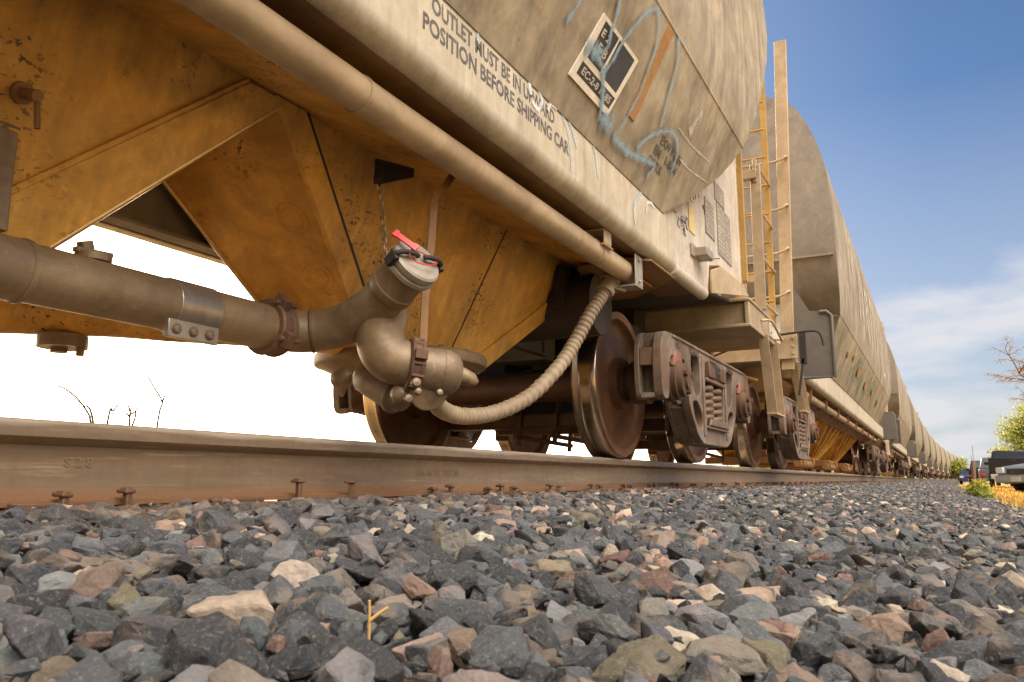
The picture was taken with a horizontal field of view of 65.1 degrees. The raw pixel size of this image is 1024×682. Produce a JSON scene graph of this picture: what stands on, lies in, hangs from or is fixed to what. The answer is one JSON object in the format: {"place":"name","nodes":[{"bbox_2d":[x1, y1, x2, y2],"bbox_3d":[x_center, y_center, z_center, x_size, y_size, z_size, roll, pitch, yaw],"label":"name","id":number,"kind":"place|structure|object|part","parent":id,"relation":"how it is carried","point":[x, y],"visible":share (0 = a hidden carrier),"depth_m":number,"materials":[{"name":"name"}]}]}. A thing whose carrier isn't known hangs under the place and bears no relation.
{"place":"outdoors","nodes":[
{"label":"outdoors","id":0,"kind":"place"},
{"bbox_2d":[0,0,1023,466],"label":"sky","id":1,"kind":"structure","parent":0,"point":[913,110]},
{"bbox_2d":[959,482,1009,486],"bbox_3d":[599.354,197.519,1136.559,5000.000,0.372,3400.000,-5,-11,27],"label":"ground","id":2,"kind":"structure","parent":0,"point":[966,483],"depth_m":74.46,"materials":[{"name":"beige plant"}]},
{"bbox_2d":[56,385,93,422],"bbox_3d":[-3.670,1.039,6.962,0.039,1.249,0.735,-5,-11,27],"label":"bare twig","id":3,"kind":"object","parent":2,"relation":"on","point":[90,415],"visible":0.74,"depth_m":6.96,"materials":[{"name":"brown plant"}]},
{"bbox_2d":[106,405,117,423],"bbox_3d":[-3.596,1.117,7.070,0.020,1.127,0.177,-5,-11,27],"label":"bare twig","id":4,"kind":"object","parent":2,"relation":"on","point":[109,412],"visible":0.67,"depth_m":7.16,"materials":[{"name":"brown plant"}]},
{"bbox_2d":[125,405,138,424],"bbox_3d":[-3.487,1.148,7.276,0.020,1.134,0.140,-5,-11,27],"label":"bare twig","id":5,"kind":"object","parent":2,"relation":"on","point":[130,414],"visible":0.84,"depth_m":7.34,"materials":[{"name":"brown plant"}]},
{"bbox_2d":[147,375,165,426],"bbox_3d":[-3.377,1.039,7.511,0.020,1.431,0.220,-5,-11,27],"label":"bare twig","id":6,"kind":"object","parent":2,"relation":"on","point":[160,408],"visible":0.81,"depth_m":7.61,"materials":[{"name":"brown plant"}]},
{"bbox_2d":[0,480,1023,681],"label":"ballast","id":7,"kind":"structure","parent":2,"relation":"on","point":[917,581],"depth_m":0.87,"materials":[{"name":"gravel"}]},
{"bbox_2d":[367,600,388,638],"bbox_3d":[-0.109,0.239,0.637,0.021,0.065,0.012,-5,-11,27],"label":"dry stem","id":8,"kind":"object","parent":7,"relation":"on","point":[373,617],"visible":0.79,"depth_m":0.64,"materials":[{"name":"plant"}]},
{"bbox_2d":[71,481,968,681],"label":"track bed","id":9,"kind":"object","parent":2,"relation":"on","point":[879,665],"visible":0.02,"depth_m":0.77,"materials":[{"name":"grey gravel"}]},
{"bbox_2d":[116,487,135,505],"bbox_3d":[-0.889,0.382,1.842,0.033,0.091,0.028,0,-6,22],"label":"railroad spike","id":10,"kind":"object","parent":9,"relation":"on","point":[126,492],"visible":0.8,"depth_m":1.83,"materials":[{"name":"brown metal"}]},
{"bbox_2d":[291,478,304,497],"bbox_3d":[-0.624,0.460,2.329,0.033,0.120,0.028,-5,-11,27],"label":"railroad spike","id":11,"kind":"object","parent":9,"relation":"on","point":[299,482],"visible":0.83,"depth_m":2.33,"materials":[{"name":"brown metal"}]},
{"bbox_2d":[0,416,957,507],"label":"rail","id":12,"kind":"object","parent":9,"relation":"on","point":[42,460],"visible":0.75,"depth_m":2.34,"materials":[{"name":"metal"}]},
{"bbox_2d":[810,326,915,476],"bbox_3d":[13.498,2.800,31.152,3.322,4.922,17.632,-5,-11,27],"label":"covered hopper car","id":13,"kind":"object","parent":12,"relation":"on","point":[902,444],"visible":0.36,"depth_m":26.92,"materials":[{"name":"metal"}]},
{"bbox_2d":[924,444,946,478],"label":"covered hopper car","id":14,"kind":"object","parent":12,"relation":"on","point":[943,462],"visible":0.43,"depth_m":105.42,"materials":[{"name":"metal"}]},
{"bbox_2d":[931,449,950,478],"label":"covered hopper car","id":15,"kind":"object","parent":12,"relation":"on","point":[947,459],"visible":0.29,"depth_m":120.69,"materials":[{"name":"metal"}]},
{"bbox_2d":[483,486,492,493],"bbox_3d":[-0.099,0.650,3.327,0.033,0.091,0.028,-7,-14,22],"label":"railroad spike","id":16,"kind":"object","parent":9,"relation":"on","point":[489,489],"visible":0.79,"depth_m":3.33,"materials":[{"name":"brown metal"}]},
{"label":"rail","id":17,"kind":"object","parent":9,"relation":"on","visible":0},
{"bbox_2d":[0,0,784,462],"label":"covered hopper car","id":18,"kind":"object","parent":17,"relation":"on","point":[514,224],"visible":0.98,"depth_m":2.90,"materials":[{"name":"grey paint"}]},
{"bbox_2d":[572,40,898,474],"bbox_3d":[5.373,0.151,15.880,3.322,4.922,17.632,-5,-11,27],"label":"covered hopper car","id":19,"kind":"object","parent":17,"relation":"on","point":[834,366],"visible":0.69,"depth_m":9.83,"materials":[{"name":"grey paint"}]},
{"bbox_2d":[877,387,924,477],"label":"covered hopper car","id":20,"kind":"object","parent":17,"relation":"on","point":[916,438],"visible":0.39,"depth_m":43.92,"materials":[{"name":"grey paint"}]},
{"bbox_2d":[881,419,930,478],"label":"covered hopper car","id":21,"kind":"object","parent":17,"relation":"on","point":[925,449],"visible":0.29,"depth_m":59.51,"materials":[{"name":"metal"}]},
{"bbox_2d":[902,430,936,478],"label":"covered hopper car","id":22,"kind":"object","parent":17,"relation":"on","point":[932,455],"visible":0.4,"depth_m":75.61,"materials":[{"name":"metal"}]},
{"bbox_2d":[914,439,941,478],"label":"covered hopper car","id":23,"kind":"object","parent":17,"relation":"on","point":[938,459],"visible":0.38,"depth_m":90.11,"materials":[{"name":"metal"}]},
{"bbox_2d":[938,451,953,478],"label":"covered hopper car","id":24,"kind":"object","parent":17,"relation":"on","point":[951,457],"visible":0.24,"depth_m":133.11,"materials":[{"name":"metal"}]},
{"bbox_2d":[947,456,969,480],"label":"leafy tree","id":25,"kind":"object","parent":2,"relation":"on","point":[956,466],"visible":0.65,"depth_m":129.32,"materials":[{"name":"green plant"}]},
{"bbox_2d":[957,469,968,483],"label":"parked car","id":26,"kind":"object","parent":2,"relation":"on","point":[964,474],"visible":0.38,"depth_m":74.43,"materials":[{"name":"blue paint"}]},
{"bbox_2d":[971,446,975,483],"bbox_3d":[12.842,3.625,22.334,0.140,1.402,0.110,-5,-11,27],"label":"wooden post","id":27,"kind":"object","parent":2,"relation":"on","point":[973,469],"visible":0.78,"depth_m":22.30,"materials":[{"name":"brown wood"}]},
{"bbox_2d":[966,477,996,498],"bbox_3d":[6.967,2.232,11.930,0.401,0.420,0.436,-5,-11,27],"label":"bush","id":28,"kind":"object","parent":2,"relation":"on","point":[980,487],"visible":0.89,"depth_m":11.87,"materials":[{"name":"green plant"}]},
{"bbox_2d":[966,461,1000,485],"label":"parked car","id":29,"kind":"object","parent":2,"relation":"on","point":[977,463],"visible":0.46,"depth_m":55.71,"materials":[{"name":"black paint"}]},
{"bbox_2d":[955,485,1023,508],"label":"dry grass","id":30,"kind":"structure","parent":2,"relation":"on","point":[1012,494],"depth_m":17.01,"materials":[{"name":"yellow plant"}]},
{"bbox_2d":[976,457,1011,485],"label":"parked car","id":31,"kind":"object","parent":2,"relation":"on","point":[983,470],"visible":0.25,"depth_m":47.73,"materials":[{"name":"grey paint"}]},
{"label":"rear window","id":32,"kind":"part","parent":31,"relation":"part of","materials":[{"name":"grey glass"}]},
{"bbox_2d":[986,444,1009,456],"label":"leafy tree","id":33,"kind":"object","parent":2,"relation":"on","point":[998,447],"visible":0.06,"depth_m":80.99,"materials":[{"name":"green plant"}]},
{"bbox_2d":[984,450,1023,486],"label":"pickup truck","id":34,"kind":"object","parent":2,"relation":"on","point":[998,459],"visible":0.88,"depth_m":35.98,"materials":[{"name":"black paint"}]},
{"bbox_3d":[23.382,5.453,37.521,1.620,0.520,0.120,-6,-11,30],"label":"rear window","id":35,"kind":"part","parent":34,"relation":"part of","materials":[{"name":"black glass"}]},
{"bbox_2d":[985,335,1023,404],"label":"bare tree","id":36,"kind":"object","parent":2,"relation":"on","point":[1018,371],"visible":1,"depth_m":46.55,"materials":[{"name":"brown plant"}]},
{"bbox_2d":[993,399,1023,450],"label":"leafy tree","id":37,"kind":"object","parent":2,"relation":"on","point":[1012,430],"visible":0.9,"depth_m":67.51,"materials":[{"name":"green plant"}]},
{"bbox_2d":[995,463,1023,491],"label":"parked car","id":38,"kind":"object","parent":2,"relation":"on","point":[1013,475],"visible":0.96,"depth_m":24.17,"materials":[{"name":"silver metal"}]},
{"bbox_3d":[-1.716,0.524,2.055,2.440,0.166,0.220,-5,-11,27],"label":"railroad tie","id":39,"kind":"object","parent":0,"visible":0},
{"bbox_2d":[0,502,93,510],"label":"tie plate","id":40,"kind":"object","parent":39,"relation":"on","point":[38,506],"visible":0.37,"depth_m":1.65,"materials":[{"name":"brown metal"}]},
{"bbox_2d":[52,491,72,504],"bbox_3d":[-0.961,0.364,1.703,0.033,0.091,0.028,1,-12,17],"label":"railroad spike","id":41,"kind":"object","parent":40,"relation":"on","point":[64,496],"visible":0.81,"depth_m":1.70,"materials":[{"name":"brown metal"}]},
{"bbox_3d":[-1.480,0.604,2.500,2.440,0.166,0.220,-5,-11,27],"label":"railroad tie","id":42,"kind":"object","parent":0,"visible":0},
{"bbox_2d":[142,497,278,506],"bbox_3d":[-0.803,0.439,2.170,0.360,0.030,0.180,-5,-11,27],"label":"tie plate","id":43,"kind":"object","parent":42,"relation":"on","point":[240,500],"visible":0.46,"depth_m":2.14,"materials":[{"name":"brown metal"}]},
{"bbox_3d":[-1.244,0.679,2.946,2.440,0.166,0.220,-5,-11,27],"label":"railroad tie","id":44,"kind":"object","parent":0,"visible":0},
{"bbox_2d":[277,494,392,500],"bbox_3d":[-0.567,0.516,2.615,0.360,0.030,0.180,-5,-11,27],"label":"tie plate","id":45,"kind":"object","parent":44,"relation":"on","point":[346,496],"visible":0.13,"depth_m":2.55,"materials":[{"name":"brown metal"}]},
{"bbox_2d":[344,479,355,498],"bbox_3d":[-0.515,0.496,2.531,0.033,0.120,0.028,4,-7,0],"label":"railroad spike","id":46,"kind":"object","parent":45,"relation":"on","point":[351,482],"visible":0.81,"depth_m":2.53,"materials":[{"name":"brown metal"}]},
{"bbox_3d":[-1.008,0.758,3.391,2.440,0.166,0.220,-5,-11,27],"label":"railroad tie","id":47,"kind":"object","parent":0,"visible":0},
{"bbox_2d":[383,492,454,497],"bbox_3d":[-0.331,0.594,3.060,0.360,0.030,0.180,-5,-11,27],"label":"tie plate","id":48,"kind":"object","parent":47,"relation":"on","point":[404,496],"visible":0.16,"depth_m":3.02,"materials":[{"name":"brown metal"}]},
{"bbox_2d":[427,487,437,492],"bbox_3d":[-0.293,0.585,2.963,0.033,0.091,0.028,-10,-13,37],"label":"railroad spike","id":49,"kind":"object","parent":48,"relation":"on","point":[433,489],"visible":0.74,"depth_m":2.96,"materials":[{"name":"brown metal"}]},
{"bbox_2d":[445,484,454,492],"bbox_3d":[-0.242,0.593,3.063,0.033,0.091,0.028,2,-9,17],"label":"railroad spike","id":50,"kind":"object","parent":48,"relation":"on","point":[450,487],"visible":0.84,"depth_m":3.06,"materials":[{"name":"brown metal"}]},
{"bbox_3d":[-0.772,0.835,3.836,2.440,0.166,0.220,-5,-11,27],"label":"railroad tie","id":51,"kind":"object","parent":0,"visible":0},
{"bbox_2d":[470,491,518,496],"bbox_3d":[-0.095,0.671,3.506,0.360,0.030,0.180,-5,-11,27],"label":"tie plate","id":52,"kind":"object","parent":51,"relation":"on","point":[510,493],"visible":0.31,"depth_m":3.44,"materials":[{"name":"brown metal"}]},
{"bbox_2d":[495,484,504,493],"bbox_3d":[-0.050,0.656,3.422,0.033,0.091,0.028,-10,-15,32],"label":"railroad spike","id":53,"kind":"object","parent":52,"relation":"on","point":[501,487],"visible":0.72,"depth_m":3.42,"materials":[{"name":"brown metal"}]},
{"bbox_2d":[509,486,517,492],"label":"railroad spike","id":54,"kind":"object","parent":52,"relation":"on","point":[514,488],"visible":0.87,"depth_m":3.52,"materials":[{"name":"brown metal"}]},
{"bbox_3d":[0.377,0.825,4.397,0.360,0.030,0.180,-5,-11,27],"label":"tie plate","id":55,"kind":"object","parent":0,"visible":0},
{"bbox_2d":[596,484,602,490],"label":"railroad spike","id":56,"kind":"object","parent":55,"relation":"on","point":[599,486],"visible":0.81,"depth_m":4.42,"materials":[{"name":"brown metal"}]}
]}

